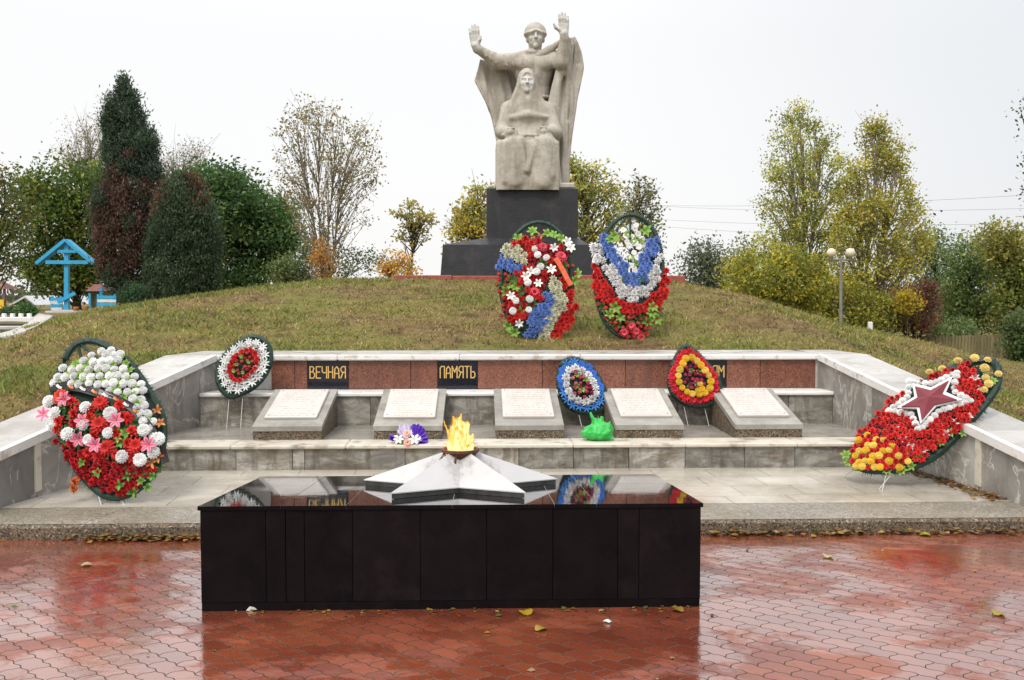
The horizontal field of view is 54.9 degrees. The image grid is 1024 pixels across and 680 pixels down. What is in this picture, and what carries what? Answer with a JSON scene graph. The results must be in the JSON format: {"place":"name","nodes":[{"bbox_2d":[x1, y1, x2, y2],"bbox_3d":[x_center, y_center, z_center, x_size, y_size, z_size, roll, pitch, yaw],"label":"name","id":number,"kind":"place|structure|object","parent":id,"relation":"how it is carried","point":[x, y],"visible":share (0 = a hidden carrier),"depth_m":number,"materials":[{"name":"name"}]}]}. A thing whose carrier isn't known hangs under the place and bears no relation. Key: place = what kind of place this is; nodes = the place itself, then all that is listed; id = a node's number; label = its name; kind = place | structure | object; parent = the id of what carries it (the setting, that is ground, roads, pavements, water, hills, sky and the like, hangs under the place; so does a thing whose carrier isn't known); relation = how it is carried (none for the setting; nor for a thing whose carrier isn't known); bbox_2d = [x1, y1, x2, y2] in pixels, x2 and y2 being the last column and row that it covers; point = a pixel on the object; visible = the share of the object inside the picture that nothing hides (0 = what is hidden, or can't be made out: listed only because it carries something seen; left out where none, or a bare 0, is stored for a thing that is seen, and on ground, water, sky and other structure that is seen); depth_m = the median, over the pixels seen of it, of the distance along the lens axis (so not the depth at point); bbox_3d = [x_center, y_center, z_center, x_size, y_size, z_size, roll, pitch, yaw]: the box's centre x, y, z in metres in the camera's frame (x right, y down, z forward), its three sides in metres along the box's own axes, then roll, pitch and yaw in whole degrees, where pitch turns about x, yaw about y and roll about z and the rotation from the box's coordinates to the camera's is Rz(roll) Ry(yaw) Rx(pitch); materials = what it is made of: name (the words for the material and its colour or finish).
{"place":"outdoors","nodes":[
{"label":"outdoors","id":0,"kind":"place"},
{"bbox_2d":[0,281,18,308],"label":"play tower","id":1,"kind":"structure","parent":0,"point":[4,288],"depth_m":43.29,"materials":[{"name":"yellow paint"}]},
{"bbox_2d":[0,313,52,338],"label":"path","id":2,"kind":"structure","parent":0,"point":[42,317],"depth_m":19.11,"materials":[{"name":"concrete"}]},
{"bbox_2d":[2,467,1007,507],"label":"plaza","id":3,"kind":"structure","parent":0,"point":[702,485],"depth_m":8.22,"materials":[{"name":"beige stone"}]},
{"bbox_2d":[36,337,169,504],"bbox_3d":[-3.164,0.614,7.797,1.086,1.283,0.674,1,3,29],"label":"memorial wreath","id":4,"kind":"object","parent":3,"relation":"on","point":[107,425],"visible":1,"depth_m":7.64,"materials":[{"name":"red plastic"}]},
{"bbox_2d":[0,351,224,507],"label":"wing wall","id":5,"kind":"structure","parent":3,"relation":"on","point":[33,463],"depth_m":8.14,"materials":[{"name":"grey stone"}]},
{"bbox_2d":[160,423,856,470],"bbox_3d":[0.026,1.088,9.778,7.295,0.337,1.515,0,3,-2],"label":"platform step","id":6,"kind":"object","parent":3,"relation":"on","point":[338,447],"visible":0.52,"depth_m":9.09,"materials":[{"name":"stone"}]},
{"bbox_2d":[214,334,274,428],"bbox_3d":[-2.804,0.406,10.265,0.637,0.984,0.401,0,3,-2],"label":"memorial wreath","id":7,"kind":"object","parent":6,"relation":"on","point":[244,365],"visible":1,"depth_m":10.27,"materials":[{"name":"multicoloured plastic"}]},
{"bbox_2d":[252,389,337,439],"bbox_3d":[-2.144,0.732,9.828,0.656,0.395,1.068,0,3,-2],"label":"plaque stand","id":8,"kind":"object","parent":6,"relation":"on","point":[297,414],"visible":1,"depth_m":9.59,"materials":[{"name":"stone"}]},
{"bbox_2d":[389,423,427,446],"bbox_3d":[-0.957,0.882,9.086,0.361,0.207,0.252,0,3,-2],"label":"bouquet","id":9,"kind":"object","parent":6,"relation":"on","point":[414,434],"visible":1,"depth_m":9.11,"materials":[{"name":"purple plastic"}]},
{"bbox_2d":[373,389,445,438],"bbox_3d":[-1.005,0.730,9.863,0.656,0.395,1.068,0,3,-2],"label":"plaque stand","id":10,"kind":"object","parent":6,"relation":"on","point":[425,409],"visible":0.98,"depth_m":9.66,"materials":[{"name":"white stone"}]},
{"bbox_2d":[199,388,833,425],"bbox_3d":[0.075,0.724,10.661,6.858,0.355,0.440,0,3,-2],"label":"marble ledge","id":11,"kind":"object","parent":6,"relation":"on","point":[476,406],"visible":0.3,"depth_m":10.45,"materials":[{"name":"stone"}]},
{"bbox_2d":[215,350,818,389],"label":"memorial wall","id":12,"kind":"structure","parent":11,"relation":"on","point":[469,369],"depth_m":10.83,"materials":[{"name":"stone"}]},
{"bbox_2d":[494,389,563,438],"bbox_3d":[0.152,0.728,9.899,0.656,0.395,1.068,0,3,-2],"label":"plaque stand","id":13,"kind":"object","parent":6,"relation":"on","point":[528,414],"visible":1,"depth_m":9.61,"materials":[{"name":"white stone"}]},
{"bbox_2d":[555,356,608,426],"bbox_3d":[0.746,0.524,10.340,0.597,0.742,0.318,0,3,-2],"label":"memorial wreath","id":14,"kind":"object","parent":6,"relation":"on","point":[581,387],"visible":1,"depth_m":10.31,"materials":[{"name":"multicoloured plastic"}]},
{"bbox_2d":[581,412,613,440],"bbox_3d":[0.803,0.811,9.265,0.311,0.267,0.221,0,3,-2],"label":"plastic bag","id":15,"kind":"object","parent":6,"relation":"on","point":[597,429],"visible":1,"depth_m":9.20,"materials":[{"name":"green plastic"}]},
{"bbox_2d":[603,388,683,437],"bbox_3d":[1.299,0.727,9.934,0.656,0.395,1.068,0,3,-2],"label":"plaque stand","id":16,"kind":"object","parent":6,"relation":"on","point":[640,413],"visible":0.98,"depth_m":9.66,"materials":[{"name":"white stone"}]},
{"bbox_2d":[666,341,722,424],"bbox_3d":[1.926,0.453,10.382,0.629,0.880,0.338,0,3,-2],"label":"memorial wreath","id":17,"kind":"object","parent":6,"relation":"on","point":[693,378],"visible":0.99,"depth_m":10.34,"materials":[{"name":"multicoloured plastic"}]},
{"bbox_2d":[710,388,802,437],"bbox_3d":[2.451,0.725,9.970,0.656,0.395,1.068,0,3,-2],"label":"plaque stand","id":18,"kind":"object","parent":6,"relation":"on","point":[750,412],"visible":0.98,"depth_m":9.74,"materials":[{"name":"white stone"}]},
{"bbox_2d":[795,350,1023,504],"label":"wing wall","id":19,"kind":"structure","parent":3,"relation":"on","point":[987,454],"depth_m":8.50,"materials":[{"name":"grey stone"}]},
{"bbox_2d":[841,354,1005,490],"bbox_3d":[3.537,0.673,8.349,1.433,1.092,0.672,0,3,-2],"label":"memorial wreath","id":20,"kind":"object","parent":3,"relation":"on","point":[918,425],"visible":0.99,"depth_m":8.29,"materials":[{"name":"red plastic"}]},
{"bbox_2d":[904,469,1004,499],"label":"corner leaf litter","id":21,"kind":"object","parent":3,"relation":"on","point":[989,495],"visible":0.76,"depth_m":8.18,"materials":[{"name":"brown plant"}]},
{"bbox_2d":[0,532,1023,679],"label":"paving","id":22,"kind":"structure","parent":0,"point":[817,615],"depth_m":5.06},
{"bbox_2d":[246,606,256,610],"bbox_3d":[-1.404,1.446,5.305,0.052,0.023,0.036,2,3,31],"label":"plastic scrap","id":23,"kind":"object","parent":22,"relation":"on","point":[250,608],"visible":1,"depth_m":5.30,"materials":[{"name":"plastic"}]},
{"bbox_2d":[197,474,702,610],"bbox_3d":[-0.345,1.139,6.090,2.724,0.571,1.540,0,3,-2],"label":"flame podium","id":24,"kind":"object","parent":22,"relation":"on","point":[281,543],"visible":0.96,"depth_m":5.34,"materials":[{"name":"stone"}]},
{"bbox_2d":[364,450,556,498],"bbox_3d":[-0.321,0.807,6.128,1.232,0.313,1.172,0,3,-2],"label":"marble star","id":25,"kind":"object","parent":24,"relation":"on","point":[478,473],"visible":1,"depth_m":5.87,"materials":[{"name":"white stone"}]},
{"bbox_2d":[439,447,478,463],"bbox_3d":[-0.319,0.722,6.062,0.252,0.108,0.259,0,3,-2],"label":"flame bowl","id":26,"kind":"object","parent":25,"relation":"on","point":[459,455],"visible":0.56,"depth_m":5.97,"materials":[{"name":"metal"}]},
{"bbox_2d":[444,413,473,454],"bbox_3d":[-0.324,0.578,6.057,0.197,0.266,0.140,0,3,-2],"label":"flame","id":27,"kind":"object","parent":26,"relation":"in","point":[460,439],"visible":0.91,"depth_m":6.03,"materials":[{"name":"yellow"}]},
{"bbox_2d":[11,544,975,679],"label":"scattered litter","id":28,"kind":"object","parent":22,"relation":"on","point":[289,612],"visible":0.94,"depth_m":5.30,"materials":[{"name":"yellow plant"}]},
{"bbox_2d":[0,517,1023,539],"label":"kerb","id":29,"kind":"structure","parent":22,"relation":"on","point":[36,531],"depth_m":7.01,"materials":[{"name":"grey stone"}]},
{"bbox_2d":[0,502,1023,524],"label":"kerb top","id":30,"kind":"structure","parent":29,"relation":"on","point":[127,515],"depth_m":7.24,"materials":[{"name":"concrete"}]},
{"bbox_2d":[0,527,1023,542],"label":"kerb leaf litter","id":31,"kind":"object","parent":22,"relation":"on","point":[185,535],"visible":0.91,"depth_m":6.95,"materials":[{"name":"brown plant"}]},
{"bbox_2d":[519,609,532,614],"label":"fallen leaf","id":32,"kind":"object","parent":22,"relation":"on","point":[527,612],"visible":1,"depth_m":5.24,"materials":[{"name":"yellow plant"}]},
{"bbox_2d":[535,625,543,630],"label":"fallen leaf","id":33,"kind":"object","parent":22,"relation":"on","point":[538,627],"visible":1,"depth_m":5.00,"materials":[{"name":"yellow plant"}]},
{"bbox_2d":[672,606,683,611],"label":"fallen leaf","id":34,"kind":"object","parent":22,"relation":"on","point":[680,608],"visible":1,"depth_m":5.30,"materials":[{"name":"yellow plant"}]},
{"bbox_2d":[991,609,1004,614],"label":"fallen leaf","id":35,"kind":"object","parent":22,"relation":"on","point":[995,612],"visible":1,"depth_m":5.23,"materials":[{"name":"yellow plant"}]},
{"bbox_2d":[0,276,1023,503],"bbox_3d":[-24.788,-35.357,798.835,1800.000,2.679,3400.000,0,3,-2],"label":"ground","id":36,"kind":"structure","parent":0,"point":[786,328],"depth_m":13.52,"materials":[{"name":"green plant"}]},
{"bbox_2d":[0,304,16,314],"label":"round bush","id":37,"kind":"object","parent":36,"relation":"on","point":[6,309],"visible":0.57,"depth_m":40.24,"materials":[{"name":"green plant"}]},
{"bbox_2d":[0,313,35,331],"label":"parapet","id":38,"kind":"structure","parent":36,"relation":"on","point":[10,326],"depth_m":30.31,"materials":[{"name":"white paint"}]},
{"bbox_2d":[8,299,42,315],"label":"round bush","id":39,"kind":"object","parent":36,"relation":"on","point":[25,308],"visible":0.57,"depth_m":37.75,"materials":[{"name":"green plant"}]},
{"bbox_2d":[0,152,57,290],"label":"leafy tree","id":40,"kind":"object","parent":36,"relation":"on","point":[6,222],"visible":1,"depth_m":33.26,"materials":[{"name":"green plant"}]},
{"bbox_2d":[9,296,87,304],"bbox_3d":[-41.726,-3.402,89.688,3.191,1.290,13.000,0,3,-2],"label":"gabled house","id":41,"kind":"structure","parent":36,"relation":"on","point":[39,300],"depth_m":84.54,"materials":[{"name":"white"}]},
{"bbox_2d":[51,296,62,310],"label":"slat fence","id":42,"kind":"object","parent":36,"relation":"on","point":[55,305],"visible":0.77,"depth_m":46.81,"materials":[{"name":"white paint"}]},
{"bbox_2d":[2,138,115,309],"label":"broadleaf tree","id":43,"kind":"object","parent":36,"relation":"on","point":[64,204],"visible":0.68,"depth_m":50.94,"materials":[{"name":"green plant"}]},
{"bbox_2d":[45,311,79,312],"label":"white kerb","id":44,"kind":"structure","parent":36,"relation":"on","point":[60,311],"depth_m":43.69,"materials":[{"name":"concrete"}]},
{"bbox_2d":[35,239,95,310],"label":"roofed cross","id":45,"kind":"object","parent":36,"relation":"on","point":[66,244],"visible":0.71,"depth_m":45.13,"materials":[{"name":"wood"}]},
{"bbox_2d":[41,103,104,283],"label":"bare tree","id":46,"kind":"object","parent":36,"relation":"on","point":[89,142],"visible":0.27,"depth_m":64.43,"materials":[{"name":"grey plant"}]},
{"bbox_2d":[82,305,88,310],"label":"clay pot","id":47,"kind":"object","parent":36,"relation":"on","point":[84,307],"visible":0.7,"depth_m":44.88,"materials":[{"name":"orange ceramic"}]},
{"bbox_2d":[86,284,112,307],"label":"garden hut","id":48,"kind":"object","parent":36,"relation":"on","point":[94,289],"visible":0.54,"depth_m":49.32,"materials":[{"name":"blue wood"}]},
{"bbox_2d":[97,294,116,307],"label":"slat fence","id":49,"kind":"object","parent":36,"relation":"on","point":[104,298],"visible":0.7,"depth_m":40.95,"materials":[{"name":"white paint"}]},
{"bbox_2d":[83,69,170,304],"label":"conifer","id":50,"kind":"object","parent":36,"relation":"on","point":[132,169],"visible":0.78,"depth_m":42.54,"materials":[{"name":"green plant"}]},
{"bbox_2d":[111,277,153,303],"bbox_3d":[-15.223,-1.722,39.520,1.577,1.598,1.415,0,3,-2],"label":"shrub","id":51,"kind":"object","parent":36,"relation":"on","point":[135,293],"visible":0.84,"depth_m":39.35,"materials":[{"name":"green plant"}]},
{"bbox_2d":[135,158,227,300],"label":"conifer","id":52,"kind":"object","parent":36,"relation":"on","point":[183,245],"visible":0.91,"depth_m":40.71,"materials":[{"name":"green plant"}]},
{"bbox_2d":[159,124,219,176],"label":"bare tree","id":53,"kind":"object","parent":36,"relation":"on","point":[197,151],"visible":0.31,"depth_m":60.78,"materials":[{"name":"grey plant"}]},
{"bbox_2d":[165,152,318,290],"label":"chestnut tree","id":54,"kind":"object","parent":36,"relation":"on","point":[259,225],"visible":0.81,"depth_m":46.29,"materials":[{"name":"green plant"}]},
{"bbox_2d":[257,252,305,284],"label":"bush","id":55,"kind":"object","parent":36,"relation":"on","point":[281,268],"visible":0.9,"depth_m":40.42,"materials":[{"name":"green plant"}]},
{"bbox_2d":[251,166,319,283],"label":"yellow green tree","id":56,"kind":"object","parent":36,"relation":"on","point":[289,209],"visible":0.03,"depth_m":57.16,"materials":[{"name":"green plant"}]},
{"bbox_2d":[305,235,340,278],"bbox_3d":[-7.430,-2.534,38.751,1.453,3.223,1.245,-1,3,-18],"label":"orange shrub","id":57,"kind":"object","parent":36,"relation":"on","point":[321,271],"visible":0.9,"depth_m":38.68,"materials":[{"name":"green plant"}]},
{"bbox_2d":[268,92,388,277],"bbox_3d":[-7.394,-5.508,39.598,4.751,9.109,3.771,0,3,-2],"label":"slender tree","id":58,"kind":"object","parent":36,"relation":"on","point":[332,169],"visible":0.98,"depth_m":39.44,"materials":[{"name":"brown plant"}]},
{"bbox_2d":[271,231,391,282],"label":"slender bush","id":59,"kind":"object","parent":36,"relation":"on","point":[308,268],"visible":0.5,"depth_m":41.38,"materials":[{"name":"green plant"}]},
{"bbox_2d":[369,241,422,278],"bbox_3d":[-3.831,-2.029,32.772,1.866,2.533,1.405,0,3,-2],"label":"orange shrub","id":60,"kind":"object","parent":36,"relation":"on","point":[389,268],"visible":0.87,"depth_m":32.64,"materials":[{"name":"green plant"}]},
{"bbox_2d":[389,197,439,268],"bbox_3d":[-3.392,-2.810,33.811,1.859,4.221,1.618,0,3,-2],"label":"tree","id":61,"kind":"object","parent":36,"relation":"on","point":[411,226],"visible":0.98,"depth_m":33.72,"materials":[{"name":"green plant"}]},
{"bbox_2d":[439,171,494,254],"bbox_3d":[-1.007,-3.071,30.774,2.552,4.669,2.148,0,3,-2],"label":"autumn tree","id":62,"kind":"object","parent":36,"relation":"on","point":[463,219],"visible":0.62,"depth_m":30.59,"materials":[{"name":"yellow plant"}]},
{"bbox_2d":[0,262,1015,305],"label":"woods","id":63,"kind":"object","parent":36,"relation":"on","point":[11,298],"visible":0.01,"depth_m":141.05,"materials":[{"name":"green plant"}]},
{"bbox_2d":[86,278,940,368],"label":"mound leaf litter","id":64,"kind":"object","parent":36,"relation":"on","point":[518,341],"visible":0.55,"depth_m":14.41,"materials":[{"name":"brown plant"}]},
{"bbox_2d":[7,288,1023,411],"bbox_3d":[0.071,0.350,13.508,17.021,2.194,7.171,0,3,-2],"label":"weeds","id":65,"kind":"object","parent":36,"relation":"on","point":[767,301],"visible":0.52,"depth_m":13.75,"materials":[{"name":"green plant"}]},
{"bbox_2d":[441,188,592,275],"bbox_3d":[0.054,-2.067,19.963,2.925,1.815,2.550,0,3,-2],"label":"statue pedestal","id":66,"kind":"object","parent":36,"relation":"on","point":[509,213],"visible":0.73,"depth_m":19.01,"materials":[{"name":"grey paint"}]},
{"bbox_2d":[468,12,583,189],"bbox_3d":[0.291,-4.667,19.587,2.305,3.510,1.775,0,3,-2],"label":"war statue","id":67,"kind":"object","parent":66,"relation":"on","point":[530,95],"visible":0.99,"depth_m":19.34,"materials":[{"name":"stone"}]},
{"bbox_2d":[494,219,582,339],"bbox_3d":[0.306,-0.771,12.740,0.946,1.626,0.937,3,4,45],"label":"memorial wreath","id":68,"kind":"object","parent":36,"relation":"on","point":[536,283],"visible":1,"depth_m":12.63,"materials":[{"name":"red plastic"}]},
{"bbox_2d":[393,275,684,283],"bbox_3d":[0.464,-1.178,20.136,5.435,0.223,3.730,0,3,-2],"label":"plot edging","id":69,"kind":"object","parent":36,"relation":"on","point":[672,278],"visible":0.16,"depth_m":18.23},
{"bbox_2d":[570,151,635,257],"bbox_3d":[2.299,-3.202,31.052,3.056,5.471,2.344,-2,3,-32],"label":"autumn tree","id":70,"kind":"object","parent":36,"relation":"on","point":[588,192],"visible":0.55,"depth_m":30.72,"materials":[{"name":"green plant"}]},
{"bbox_2d":[589,211,670,339],"bbox_3d":[1.477,-0.838,12.817,0.882,1.708,0.922,-2,3,-41],"label":"memorial wreath","id":71,"kind":"object","parent":36,"relation":"on","point":[629,303],"visible":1,"depth_m":12.68,"materials":[{"name":"multicoloured plastic"}]},
{"bbox_2d":[601,168,670,268],"bbox_3d":[4.064,-2.810,33.028,2.604,5.888,1.900,0,3,-2],"label":"autumn tree","id":72,"kind":"object","parent":36,"relation":"on","point":[648,195],"visible":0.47,"depth_m":32.92,"materials":[{"name":"green plant"}]},
{"bbox_2d":[665,231,734,288],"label":"distant tree","id":73,"kind":"object","parent":36,"relation":"on","point":[703,259],"visible":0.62,"depth_m":63.74,"materials":[{"name":"green plant"}]},
{"bbox_2d":[705,230,768,294],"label":"distant tree","id":74,"kind":"object","parent":36,"relation":"on","point":[733,249],"visible":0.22,"depth_m":62.19,"materials":[{"name":"green plant"}]},
{"bbox_2d":[710,238,840,315],"bbox_3d":[10.059,-1.602,37.351,5.184,4.521,4.002,-2,3,-33],"label":"yellow shrub","id":75,"kind":"object","parent":36,"relation":"on","point":[777,279],"visible":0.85,"depth_m":36.67,"materials":[{"name":"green plant"}]},
{"bbox_2d":[745,95,853,318],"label":"poplar","id":76,"kind":"object","parent":36,"relation":"on","point":[797,229],"visible":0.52,"depth_m":43.80,"materials":[{"name":"green plant"}]},
{"bbox_2d":[827,248,854,322],"bbox_3d":[11.109,-1.559,33.324,0.962,3.089,0.316,0,3,-2],"label":"street lamp","id":77,"kind":"object","parent":36,"relation":"on","point":[849,253],"visible":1,"depth_m":33.24,"materials":[{"name":"metal"}]},
{"bbox_2d":[806,273,925,336],"bbox_3d":[13.151,-0.881,36.375,4.682,3.164,3.494,0,3,-2],"label":"yellow shrub","id":78,"kind":"object","parent":36,"relation":"on","point":[872,306],"visible":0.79,"depth_m":36.04,"materials":[{"name":"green plant"}]},
{"bbox_2d":[868,322,872,329],"bbox_3d":[12.511,0.250,34.426,0.140,1.772,0.150,0,3,-2],"label":"white post","id":79,"kind":"object","parent":36,"relation":"on","point":[870,325],"visible":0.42,"depth_m":34.32,"materials":[{"name":"paint"}]},
{"bbox_2d":[821,104,945,336],"bbox_3d":[15.084,-4.510,40.233,4.741,10.140,4.630,1,3,28],"label":"poplar","id":80,"kind":"object","parent":36,"relation":"on","point":[880,274],"visible":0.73,"depth_m":39.88,"materials":[{"name":"yellow plant"}]},
{"bbox_2d":[888,284,928,337],"bbox_3d":[14.256,-0.652,35.424,1.462,2.705,1.147,0,3,-2],"label":"yellow shrub","id":81,"kind":"object","parent":36,"relation":"on","point":[905,295],"visible":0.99,"depth_m":35.38,"materials":[{"name":"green plant"}]},
{"bbox_2d":[880,270,950,340],"bbox_3d":[14.887,-0.946,36.478,2.900,3.306,2.278,0,3,-2],"label":"red shrub","id":82,"kind":"object","parent":36,"relation":"on","point":[927,289],"visible":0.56,"depth_m":36.35,"materials":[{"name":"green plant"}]},
{"bbox_2d":[896,210,978,334],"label":"bushy tree","id":83,"kind":"object","parent":36,"relation":"on","point":[933,267],"visible":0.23,"depth_m":50.11,"materials":[{"name":"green plant"}]},
{"bbox_2d":[926,312,986,350],"bbox_3d":[16.537,-0.198,37.166,2.442,1.737,2.154,-2,3,-37],"label":"fern clump","id":84,"kind":"object","parent":36,"relation":"on","point":[963,330],"visible":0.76,"depth_m":36.84,"materials":[{"name":"green plant"}]},
{"bbox_2d":[901,334,1017,358],"bbox_3d":[17.658,0.378,36.247,5.885,1.350,3.195,0,3,-2],"label":"plank fence","id":85,"kind":"object","parent":36,"relation":"on","point":[968,340],"visible":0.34,"depth_m":36.05,"materials":[{"name":"brown wood"}]},
{"bbox_2d":[921,223,1001,344],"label":"bushy tree","id":86,"kind":"object","parent":36,"relation":"on","point":[964,297],"visible":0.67,"depth_m":46.08,"materials":[{"name":"green plant"}]},
{"bbox_2d":[959,214,1023,338],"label":"bushy tree","id":87,"kind":"object","parent":36,"relation":"on","point":[1003,251],"visible":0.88,"depth_m":43.06,"materials":[{"name":"green plant"}]},
{"bbox_2d":[983,305,1023,361],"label":"dark bush","id":88,"kind":"object","parent":36,"relation":"on","point":[1015,326],"visible":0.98,"depth_m":24.26,"materials":[{"name":"green plant"}]},
{"bbox_2d":[1004,90,1023,210],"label":"overhanging tree","id":89,"kind":"object","parent":36,"relation":"on","point":[1016,120],"visible":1,"depth_m":30.19,"materials":[{"name":"green plant"}]},
{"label":"power pole","id":90,"kind":"object","parent":36,"relation":"on","visible":0},
{"bbox_2d":[649,205,1023,210],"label":"cable","id":91,"kind":"object","parent":90,"relation":"attached to","point":[792,210],"visible":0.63,"depth_m":104.91,"materials":[{"name":"grey paint"}]},
{"bbox_2d":[662,219,1016,224],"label":"cable","id":92,"kind":"object","parent":90,"relation":"attached to","point":[809,224],"visible":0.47,"depth_m":85.28,"materials":[{"name":"grey paint"}]},
{"bbox_2d":[665,195,1020,205],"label":"cable","id":93,"kind":"object","parent":90,"relation":"attached to","point":[924,200],"visible":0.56,"depth_m":85.18,"materials":[{"name":"grey paint"}]},
{"bbox_2d":[0,0,1023,294],"label":"sky","id":94,"kind":"structure","parent":0,"point":[682,94],"materials":[{"name":"white"}]}
]}

